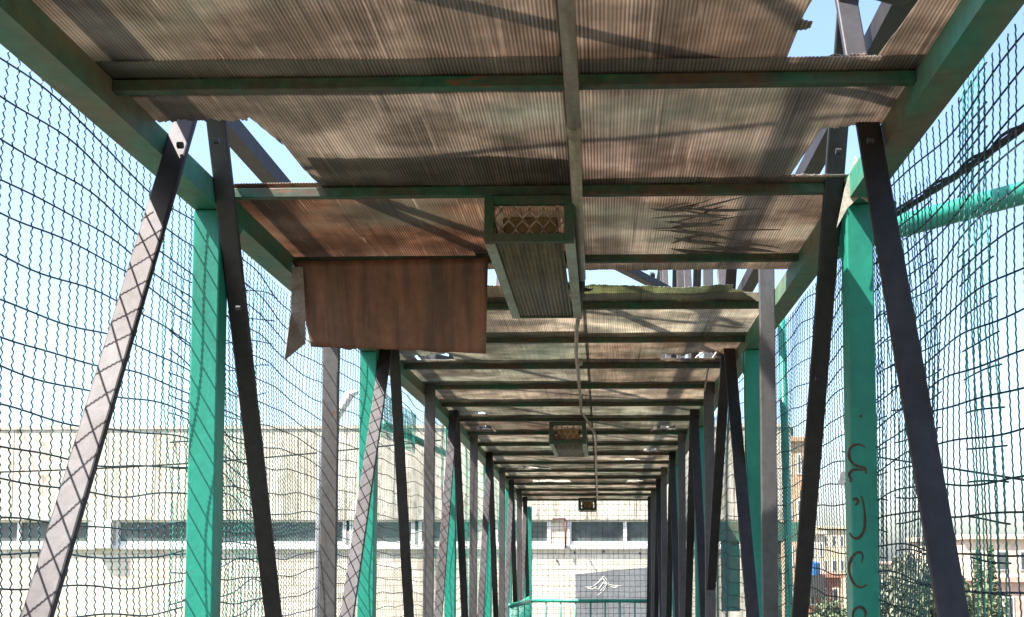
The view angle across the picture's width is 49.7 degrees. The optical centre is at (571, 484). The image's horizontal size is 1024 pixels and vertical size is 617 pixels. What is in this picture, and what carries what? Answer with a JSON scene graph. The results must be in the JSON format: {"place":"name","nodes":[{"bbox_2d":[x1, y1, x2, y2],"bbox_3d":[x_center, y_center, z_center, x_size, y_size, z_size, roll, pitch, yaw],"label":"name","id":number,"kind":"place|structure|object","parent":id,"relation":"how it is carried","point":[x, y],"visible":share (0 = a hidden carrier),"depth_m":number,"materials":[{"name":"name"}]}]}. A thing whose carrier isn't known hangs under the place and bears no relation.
{"place":"outdoors","nodes":[
{"label":"outdoors","id":0,"kind":"place"},
{"bbox_2d":[0,439,440,472],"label":"power cable","id":1,"kind":"object","parent":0,"point":[175,463],"visible":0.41,"depth_m":24.06,"materials":[{"name":"black rubber"}]},
{"bbox_2d":[314,390,358,616],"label":"street lamp","id":2,"kind":"object","parent":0,"point":[318,516],"visible":0.36,"depth_m":20.09,"materials":[{"name":"grey metal"}]},
{"bbox_2d":[0,424,791,616],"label":"block building","id":3,"kind":"structure","parent":0,"point":[586,556],"depth_m":30.22,"materials":[{"name":"white paint"}]},
{"bbox_2d":[0,521,47,544],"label":"window","id":4,"kind":"structure","parent":3,"relation":"in","point":[15,535],"depth_m":30.45,"materials":[{"name":"grey glass"}]},
{"bbox_2d":[75,521,91,544],"bbox_3d":[-13.682,1.347,30.411,0.985,0.668,0.120,0,-4,2],"label":"window","id":5,"kind":"structure","parent":3,"relation":"in","point":[82,534],"depth_m":30.36,"materials":[{"name":"white glass"}]},
{"bbox_2d":[116,521,186,544],"bbox_3d":[-11.423,1.343,30.348,2.158,0.668,0.120,0,-4,2],"label":"window","id":6,"kind":"structure","parent":3,"relation":"in","point":[141,534],"depth_m":30.35,"materials":[{"name":"grey glass"}]},
{"bbox_2d":[222,521,255,544],"bbox_3d":[-9.319,1.339,30.290,1.856,0.668,0.120,0,-4,2],"label":"window","id":7,"kind":"structure","parent":3,"relation":"in","point":[231,525],"depth_m":30.29,"materials":[{"name":"grey glass"}]},
{"bbox_2d":[272,521,346,544],"bbox_3d":[-7.224,1.335,30.231,2.141,0.668,0.120,0,-4,2],"label":"window","id":8,"kind":"structure","parent":3,"relation":"in","point":[302,523],"depth_m":30.25,"materials":[{"name":"grey glass"}]},
{"bbox_2d":[349,521,415,544],"bbox_3d":[-5.160,1.331,30.174,1.794,0.668,0.120,0,-4,2],"label":"window","id":9,"kind":"structure","parent":3,"relation":"in","point":[383,531],"depth_m":30.17,"materials":[{"name":"grey glass"}]},
{"bbox_2d":[418,520,468,544],"bbox_3d":[-3.370,1.328,30.124,1.594,0.668,0.120,0,-4,2],"label":"window","id":10,"kind":"structure","parent":3,"relation":"in","point":[439,525],"depth_m":30.11,"materials":[{"name":"grey glass"}]},
{"bbox_2d":[497,520,550,544],"bbox_3d":[-1.321,1.324,30.067,1.540,0.668,0.120,0,-4,2],"label":"window","id":11,"kind":"structure","parent":3,"relation":"in","point":[537,530],"depth_m":30.06,"materials":[{"name":"grey glass"}]},
{"bbox_2d":[568,520,647,544],"bbox_3d":[1.114,1.320,29.999,2.420,0.668,0.120,0,-4,2],"label":"window","id":12,"kind":"structure","parent":3,"relation":"in","point":[635,525],"depth_m":30.00,"materials":[{"name":"grey glass"}]},
{"bbox_2d":[381,421,444,456],"bbox_3d":[-1.603,-0.428,12.497,0.079,0.214,5.154,0,-4,2],"label":"tube","id":13,"kind":"object","parent":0,"point":[418,438],"visible":0.06,"depth_m":11.49,"materials":[{"name":"green paint"}]},
{"bbox_2d":[0,0,1023,560],"label":"sky","id":14,"kind":"structure","parent":0,"point":[817,40],"materials":[{"name":"blue"}]},
{"bbox_2d":[576,567,646,616],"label":"grey wall","id":15,"kind":"structure","parent":0,"point":[629,592],"depth_m":28.36,"materials":[{"name":"paint"}]},
{"bbox_2d":[778,318,792,616],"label":"thin pole","id":16,"kind":"object","parent":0,"point":[783,436],"visible":0.35,"depth_m":7.58,"materials":[{"name":"metal"}]},
{"bbox_2d":[781,429,804,616],"bbox_3d":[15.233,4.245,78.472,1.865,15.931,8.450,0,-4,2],"label":"apartment tower","id":17,"kind":"structure","parent":0,"point":[798,466],"depth_m":74.77,"materials":[{"name":"white paint"}]},
{"bbox_2d":[797,499,799,519],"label":"window","id":18,"kind":"structure","parent":17,"relation":"in","point":[798,499],"depth_m":74.61,"materials":[{"name":"white paint"}]},
{"bbox_2d":[797,454,801,473],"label":"window","id":19,"kind":"structure","parent":17,"relation":"in","point":[798,455],"depth_m":74.79,"materials":[{"name":"white paint"}]},
{"bbox_2d":[813,531,826,571],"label":"cream house","id":20,"kind":"structure","parent":0,"point":[821,541],"depth_m":109.12,"materials":[{"name":"white paint"}]},
{"bbox_2d":[819,542,822,556],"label":"window","id":21,"kind":"structure","parent":20,"relation":"in","point":[820,553],"depth_m":109.11,"materials":[{"name":"grey glass"}]},
{"bbox_2d":[809,572,844,615],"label":"terracotta house","id":22,"kind":"structure","parent":0,"point":[830,591],"depth_m":89.03,"materials":[{"name":"white paint"}]},
{"bbox_2d":[810,597,814,604],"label":"window","id":23,"kind":"structure","parent":22,"relation":"in","point":[811,603],"depth_m":88.99,"materials":[{"name":"grey glass"}]},
{"bbox_2d":[810,561,824,596],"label":"blue tank","id":24,"kind":"object","parent":22,"relation":"on","point":[815,583],"visible":0.4,"depth_m":87.47,"materials":[{"name":"plastic"}]},
{"bbox_2d":[833,588,838,604],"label":"window","id":25,"kind":"structure","parent":22,"relation":"in","point":[834,589],"depth_m":88.99,"materials":[{"name":"white paint"}]},
{"bbox_2d":[808,596,846,616],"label":"broadleaf tree","id":26,"kind":"object","parent":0,"point":[833,611],"visible":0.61,"depth_m":59.86,"materials":[{"name":"green plant"}]},
{"bbox_2d":[816,526,846,611],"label":"yellow house","id":27,"kind":"structure","parent":0,"point":[843,561],"depth_m":138.83,"materials":[{"name":"white paint"}]},
{"bbox_2d":[831,535,835,545],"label":"window","id":28,"kind":"structure","parent":27,"relation":"in","point":[833,543],"depth_m":138.91,"materials":[{"name":"white glass"}]},
{"bbox_2d":[840,535,843,545],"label":"window","id":29,"kind":"structure","parent":27,"relation":"in","point":[842,536],"depth_m":138.87,"materials":[{"name":"grey glass"}]},
{"bbox_2d":[840,560,843,570],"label":"window","id":30,"kind":"structure","parent":27,"relation":"in","point":[842,564],"depth_m":138.67,"materials":[{"name":"grey glass"}]},
{"bbox_2d":[880,562,893,574],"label":"pink house","id":31,"kind":"structure","parent":0,"point":[889,565],"depth_m":148.37,"materials":[{"name":"white paint"}]},
{"bbox_2d":[880,560,924,616],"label":"broadleaf tree","id":32,"kind":"object","parent":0,"point":[891,595],"visible":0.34,"depth_m":46.77,"materials":[{"name":"green plant"}]},
{"bbox_2d":[893,550,931,606],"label":"broadleaf tree","id":33,"kind":"object","parent":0,"point":[907,555],"visible":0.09,"depth_m":55.59,"materials":[{"name":"green plant"}]},
{"bbox_2d":[900,576,983,616],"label":"broadleaf tree","id":34,"kind":"object","parent":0,"point":[968,587],"visible":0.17,"depth_m":44.25,"materials":[{"name":"green plant"}]},
{"bbox_2d":[907,535,1023,573],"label":"cream block","id":35,"kind":"structure","parent":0,"point":[1011,540],"depth_m":79.01,"materials":[{"name":"white paint"}]},
{"bbox_2d":[972,551,982,569],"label":"window","id":36,"kind":"structure","parent":35,"relation":"in","point":[973,562],"depth_m":78.97,"materials":[{"name":"white paint"}]},
{"bbox_2d":[995,551,1005,569],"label":"window","id":37,"kind":"structure","parent":35,"relation":"in","point":[1002,559],"depth_m":78.91,"materials":[{"name":"grey glass"}]},
{"bbox_2d":[1019,551,1023,569],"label":"window","id":38,"kind":"structure","parent":35,"relation":"in","point":[1020,552],"depth_m":78.88,"materials":[{"name":"white paint"}]},
{"bbox_2d":[973,547,985,597],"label":"cypress tree","id":39,"kind":"object","parent":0,"point":[975,577],"visible":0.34,"depth_m":59.13,"materials":[{"name":"green plant"}]},
{"bbox_2d":[968,583,1009,616],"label":"broadleaf tree","id":40,"kind":"object","parent":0,"point":[994,606],"visible":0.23,"depth_m":49.00,"materials":[{"name":"green plant"}]},
{"bbox_2d":[983,544,1000,613],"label":"cypress tree","id":41,"kind":"object","parent":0,"point":[994,572],"visible":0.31,"depth_m":61.09,"materials":[{"name":"green plant"}]},
{"bbox_2d":[962,574,1023,616],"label":"salmon house","id":42,"kind":"structure","parent":0,"point":[1015,601],"depth_m":64.98,"materials":[{"name":"white paint"}]},
{"bbox_2d":[1003,596,1013,616],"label":"window","id":43,"kind":"structure","parent":42,"relation":"in","point":[1012,598],"depth_m":64.91,"materials":[{"name":"white paint"}]},
{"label":"bridge deck","id":44,"kind":"structure","parent":0,"visible":0},
{"bbox_2d":[0,0,1023,616],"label":"footbridge frame","id":45,"kind":"object","parent":44,"relation":"on","point":[858,214],"visible":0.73,"depth_m":4.25,"materials":[{"name":"paint"}]},
{"bbox_2d":[0,51,193,616],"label":"panel","id":46,"kind":"object","parent":45,"relation":"attached to","point":[15,305],"visible":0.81,"depth_m":3.45,"materials":[{"name":"metal"}]},
{"bbox_2d":[161,234,277,616],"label":"panel","id":47,"kind":"object","parent":45,"relation":"attached to","point":[184,441],"visible":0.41,"depth_m":4.84,"materials":[{"name":"metal"}]},
{"bbox_2d":[183,216,360,616],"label":"panel","id":48,"kind":"object","parent":45,"relation":"attached to","point":[269,492],"visible":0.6,"depth_m":5.59,"materials":[{"name":"metal"}]},
{"bbox_2d":[32,0,561,61],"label":"roof sheet","id":49,"kind":"object","parent":45,"relation":"on","point":[126,30],"visible":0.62,"depth_m":3.02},
{"bbox_2d":[95,56,569,187],"bbox_3d":[-0.700,-1.188,3.791,1.447,0.013,1.206,0,-4,2],"label":"roof sheet","id":50,"kind":"object","parent":45,"relation":"on","point":[439,139],"visible":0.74,"depth_m":3.62,"materials":[{"name":"brown metal"}]},
{"bbox_2d":[284,258,487,360],"bbox_3d":[-0.868,-0.819,5.252,0.956,0.488,0.137,0,-4,2],"label":"hanging sheet","id":51,"kind":"object","parent":45,"relation":"hanging from","point":[434,305],"visible":1,"depth_m":5.25,"materials":[{"name":"brown wood"}]},
{"bbox_2d":[382,397,416,452],"bbox_3d":[-1.463,-0.503,9.340,0.031,0.364,1.324,0,-4,4],"label":"panel","id":52,"kind":"object","parent":45,"relation":"attached to","point":[407,426],"visible":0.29,"depth_m":9.64,"materials":[{"name":"green metal"}]},
{"bbox_2d":[234,182,565,256],"bbox_3d":[-0.675,-1.141,4.647,1.447,0.014,1.383,0,-4,2],"label":"roof sheet","id":53,"kind":"object","parent":45,"relation":"on","point":[379,227],"visible":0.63,"depth_m":4.79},
{"bbox_2d":[355,379,444,616],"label":"panel","id":54,"kind":"object","parent":45,"relation":"attached to","point":[437,425],"visible":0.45,"depth_m":9.12,"materials":[{"name":"metal"}]},
{"bbox_2d":[440,426,483,616],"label":"panel","id":55,"kind":"object","parent":45,"relation":"attached to","point":[466,489],"visible":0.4,"depth_m":13.11,"materials":[{"name":"black metal"}]},
{"bbox_2d":[483,466,498,616],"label":"panel","id":56,"kind":"object","parent":45,"relation":"attached to","point":[497,520],"visible":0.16,"depth_m":16.57,"materials":[{"name":"black metal"}]},
{"bbox_2d":[400,343,588,359],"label":"roof sheet","id":57,"kind":"object","parent":45,"relation":"on","point":[525,351],"visible":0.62,"depth_m":7.79,"materials":[{"name":"brown plastic"}]},
{"bbox_2d":[400,359,590,384],"bbox_3d":[-0.569,-0.868,8.630,1.437,0.014,1.162,0,-4,2],"label":"roof sheet","id":58,"kind":"object","parent":45,"relation":"on","point":[501,376],"visible":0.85,"depth_m":8.68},
{"bbox_2d":[435,389,591,398],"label":"roof sheet","id":59,"kind":"object","parent":45,"relation":"on","point":[515,394],"visible":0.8,"depth_m":9.73,"materials":[{"name":"brown plastic"}]},
{"bbox_2d":[512,499,516,601],"bbox_3d":[-1.045,1.659,19.570,0.081,2.980,3.440,0,-4,2],"label":"panel","id":60,"kind":"object","parent":45,"relation":"attached to","point":[516,539],"visible":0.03,"depth_m":20.68,"materials":[{"name":"black metal"}]},
{"bbox_2d":[439,398,592,417],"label":"roof sheet","id":61,"kind":"object","parent":45,"relation":"on","point":[532,412],"visible":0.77,"depth_m":10.62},
{"bbox_2d":[508,596,531,616],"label":"side railing","id":62,"kind":"object","parent":45,"relation":"attached to","point":[521,608],"visible":1,"depth_m":18.54,"materials":[{"name":"green metal"}]},
{"bbox_2d":[460,414,592,429],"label":"roof sheet","id":63,"kind":"object","parent":45,"relation":"on","point":[510,425],"visible":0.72,"depth_m":11.69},
{"bbox_2d":[474,251,585,302],"bbox_3d":[-0.257,-1.059,5.752,0.671,0.012,1.096,0,-4,2],"label":"roof sheet","id":64,"kind":"object","parent":45,"relation":"on","point":[495,294],"visible":0.12,"depth_m":5.99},
{"bbox_2d":[467,429,593,442],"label":"roof sheet","id":65,"kind":"object","parent":45,"relation":"on","point":[513,438],"visible":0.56,"depth_m":12.63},
{"bbox_2d":[484,195,580,318],"bbox_3d":[-0.140,-0.966,4.879,0.346,0.184,1.355,0,-4,2],"label":"light box","id":66,"kind":"object","parent":45,"relation":"attached to","point":[527,256],"visible":0.97,"depth_m":4.41,"materials":[{"name":"metal"}]},
{"bbox_2d":[486,296,587,336],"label":"roof sheet","id":67,"kind":"object","parent":45,"relation":"on","point":[502,324],"visible":0.23,"depth_m":6.88,"materials":[{"name":"beige metal"}]},
{"bbox_2d":[481,446,594,450],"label":"roof sheet","id":68,"kind":"object","parent":45,"relation":"on","point":[512,448],"visible":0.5,"depth_m":13.66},
{"bbox_2d":[485,450,594,461],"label":"roof sheet","id":69,"kind":"object","parent":45,"relation":"on","point":[537,459],"visible":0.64,"depth_m":14.66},
{"bbox_2d":[496,461,594,467],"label":"roof sheet","id":70,"kind":"object","parent":45,"relation":"on","point":[554,465],"visible":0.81,"depth_m":15.55,"materials":[{"name":"brown plastic"}]},
{"bbox_2d":[505,468,595,476],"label":"roof sheet","id":71,"kind":"object","parent":45,"relation":"on","point":[545,474],"visible":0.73,"depth_m":16.52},
{"bbox_2d":[514,482,595,488],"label":"roof sheet","id":72,"kind":"object","parent":45,"relation":"on","point":[554,486],"visible":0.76,"depth_m":18.52,"materials":[{"name":"brown plastic"}]},
{"bbox_2d":[514,476,595,481],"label":"roof sheet","id":73,"kind":"object","parent":45,"relation":"on","point":[571,480],"visible":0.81,"depth_m":17.55,"materials":[{"name":"brown plastic"}]},
{"bbox_2d":[522,491,595,492],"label":"roof sheet","id":74,"kind":"object","parent":45,"relation":"on","point":[558,491],"visible":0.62,"depth_m":19.57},
{"bbox_2d":[522,493,596,498],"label":"roof sheet","id":75,"kind":"object","parent":45,"relation":"on","point":[553,497],"visible":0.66,"depth_m":20.41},
{"bbox_2d":[549,421,587,456],"bbox_3d":[-0.012,-0.431,10.882,0.347,0.209,1.350,0,-4,2],"label":"light box","id":76,"kind":"object","parent":45,"relation":"attached to","point":[566,442],"visible":1,"depth_m":10.28,"materials":[{"name":"metal"}]},
{"bbox_2d":[557,0,597,499],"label":"conduit pipe","id":77,"kind":"object","parent":45,"relation":"attached to","point":[567,19],"visible":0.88,"depth_m":3.52,"materials":[{"name":"plastic"}]},
{"bbox_2d":[578,498,596,511],"bbox_3d":[0.307,0.390,20.469,0.332,0.224,0.900,0,-4,2],"label":"light box","id":78,"kind":"object","parent":45,"relation":"attached to","point":[587,506],"visible":1,"depth_m":20.06,"materials":[{"name":"metal"}]},
{"bbox_2d":[531,599,646,616],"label":"end railing","id":79,"kind":"object","parent":45,"relation":"attached to","point":[590,601],"visible":0.98,"depth_m":21.12,"materials":[{"name":"green metal"}]},
{"bbox_2d":[532,501,647,616],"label":"panel","id":80,"kind":"object","parent":45,"relation":"attached to","point":[602,553],"visible":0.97,"depth_m":21.37,"materials":[{"name":"metal"}]},
{"bbox_2d":[596,493,650,498],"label":"roof sheet","id":81,"kind":"object","parent":45,"relation":"on","point":[622,497],"visible":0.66,"depth_m":20.39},
{"bbox_2d":[598,491,650,492],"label":"roof sheet","id":82,"kind":"object","parent":45,"relation":"on","point":[624,491],"visible":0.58,"depth_m":19.56,"materials":[{"name":"plastic"}]},
{"bbox_2d":[595,481,655,488],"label":"roof sheet","id":83,"kind":"object","parent":45,"relation":"on","point":[626,486],"visible":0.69,"depth_m":18.50,"materials":[{"name":"brown plastic"}]},
{"bbox_2d":[595,476,655,480],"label":"roof sheet","id":84,"kind":"object","parent":45,"relation":"on","point":[624,479],"visible":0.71,"depth_m":17.45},
{"bbox_2d":[594,468,660,476],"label":"roof sheet","id":85,"kind":"object","parent":45,"relation":"on","point":[613,474],"visible":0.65,"depth_m":16.52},
{"bbox_2d":[594,460,668,467],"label":"roof sheet","id":86,"kind":"object","parent":45,"relation":"on","point":[631,465],"visible":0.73,"depth_m":15.54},
{"bbox_2d":[593,450,675,461],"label":"roof sheet","id":87,"kind":"object","parent":45,"relation":"on","point":[619,458],"visible":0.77,"depth_m":14.43,"materials":[{"name":"brown plastic"}]},
{"bbox_2d":[594,446,677,449],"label":"roof sheet","id":88,"kind":"object","parent":45,"relation":"on","point":[635,447],"visible":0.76,"depth_m":13.58,"materials":[{"name":"brown plastic"}]},
{"bbox_2d":[592,428,687,442],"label":"roof sheet","id":89,"kind":"object","parent":45,"relation":"on","point":[631,438],"visible":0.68,"depth_m":12.59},
{"bbox_2d":[591,421,688,428],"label":"roof sheet","id":90,"kind":"object","parent":45,"relation":"on","point":[632,424],"visible":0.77,"depth_m":11.62,"materials":[{"name":"brown plastic"}]},
{"bbox_2d":[589,389,703,398],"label":"roof sheet","id":91,"kind":"object","parent":45,"relation":"on","point":[647,393],"visible":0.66,"depth_m":9.70,"materials":[{"name":"plastic"}]},
{"bbox_2d":[590,399,703,417],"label":"roof sheet","id":92,"kind":"object","parent":45,"relation":"on","point":[638,411],"visible":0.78,"depth_m":10.62,"materials":[{"name":"brown plastic"}]},
{"bbox_2d":[587,357,720,383],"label":"roof sheet","id":93,"kind":"object","parent":45,"relation":"on","point":[649,376],"visible":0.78,"depth_m":8.66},
{"bbox_2d":[586,342,739,358],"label":"roof sheet","id":94,"kind":"object","parent":45,"relation":"on","point":[624,350],"visible":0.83,"depth_m":7.67,"materials":[{"name":"brown plastic"}]},
{"bbox_2d":[584,284,744,301],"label":"roof sheet","id":95,"kind":"object","parent":45,"relation":"on","point":[601,288],"visible":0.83,"depth_m":5.94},
{"bbox_2d":[583,292,758,336],"bbox_3d":[0.621,-1.001,6.620,1.098,0.012,1.221,0,-4,2],"label":"roof sheet","id":96,"kind":"object","parent":45,"relation":"on","point":[670,322],"visible":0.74,"depth_m":6.63,"materials":[{"name":"brown plastic"}]},
{"bbox_2d":[686,455,694,616],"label":"panel","id":97,"kind":"object","parent":45,"relation":"attached to","point":[686,533],"visible":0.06,"depth_m":12.86,"materials":[{"name":"metal"}]},
{"bbox_2d":[686,352,716,391],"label":"dangling straps","id":98,"kind":"object","parent":45,"relation":"hanging from","point":[707,370],"visible":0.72,"depth_m":8.14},
{"bbox_2d":[583,174,848,270],"bbox_3d":[0.567,-1.115,4.863,1.108,0.029,1.373,0,-4,2],"label":"roof sheet","id":99,"kind":"object","parent":45,"relation":"on","point":[704,224],"visible":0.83,"depth_m":4.80,"materials":[{"name":"plastic"}]},
{"bbox_2d":[714,375,744,616],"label":"panel","id":100,"kind":"object","parent":45,"relation":"attached to","point":[727,492],"visible":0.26,"depth_m":9.08,"materials":[{"name":"metal"}]},
{"bbox_2d":[562,54,925,184],"bbox_3d":[0.536,-1.191,3.762,1.108,0.014,1.176,0,-4,2],"label":"roof sheet","id":101,"kind":"object","parent":45,"relation":"on","point":[735,135],"visible":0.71,"depth_m":3.62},
{"bbox_2d":[556,0,960,59],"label":"roof sheet","id":102,"kind":"object","parent":45,"relation":"on","point":[634,29],"visible":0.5,"depth_m":3.02,"materials":[{"name":"brown plastic"}]},
{"bbox_2d":[775,234,887,616],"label":"panel","id":103,"kind":"object","parent":45,"relation":"attached to","point":[784,463],"visible":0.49,"depth_m":5.58,"materials":[{"name":"metal"}]},
{"bbox_2d":[881,176,941,616],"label":"panel","id":104,"kind":"object","parent":45,"relation":"attached to","point":[897,409],"visible":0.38,"depth_m":3.97,"materials":[{"name":"metal"}]},
{"bbox_2d":[841,451,1023,480],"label":"thin cable","id":105,"kind":"object","parent":104,"relation":"attached to","point":[963,470],"visible":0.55,"depth_m":3.62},
{"bbox_2d":[838,181,1023,258],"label":"outrigger pole","id":106,"kind":"object","parent":45,"relation":"attached to","point":[1018,197],"visible":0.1,"depth_m":4.90,"materials":[{"name":"teal metal"}]},
{"bbox_2d":[875,24,1023,616],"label":"panel","id":107,"kind":"object","parent":45,"relation":"attached to","point":[1001,434],"visible":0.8,"depth_m":3.20,"materials":[{"name":"metal"}]},
{"bbox_2d":[897,122,1023,216],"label":"cable bundle","id":108,"kind":"object","parent":107,"relation":"attached to","point":[1004,140],"visible":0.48,"depth_m":3.25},
{"bbox_2d":[957,57,1011,616],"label":"panel","id":109,"kind":"object","parent":107,"relation":"attached to","point":[984,302],"visible":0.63,"depth_m":3.25,"materials":[{"name":"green metal"}]},
{"bbox_3d":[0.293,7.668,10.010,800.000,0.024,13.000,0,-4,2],"label":"road","id":110,"kind":"structure","parent":0,"visible":0},
{"bbox_2d":[719,522,797,616],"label":"landing panel","id":111,"kind":"object","parent":110,"relation":"on","point":[733,547],"visible":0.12,"depth_m":13.89,"materials":[{"name":"paint"}]}
]}

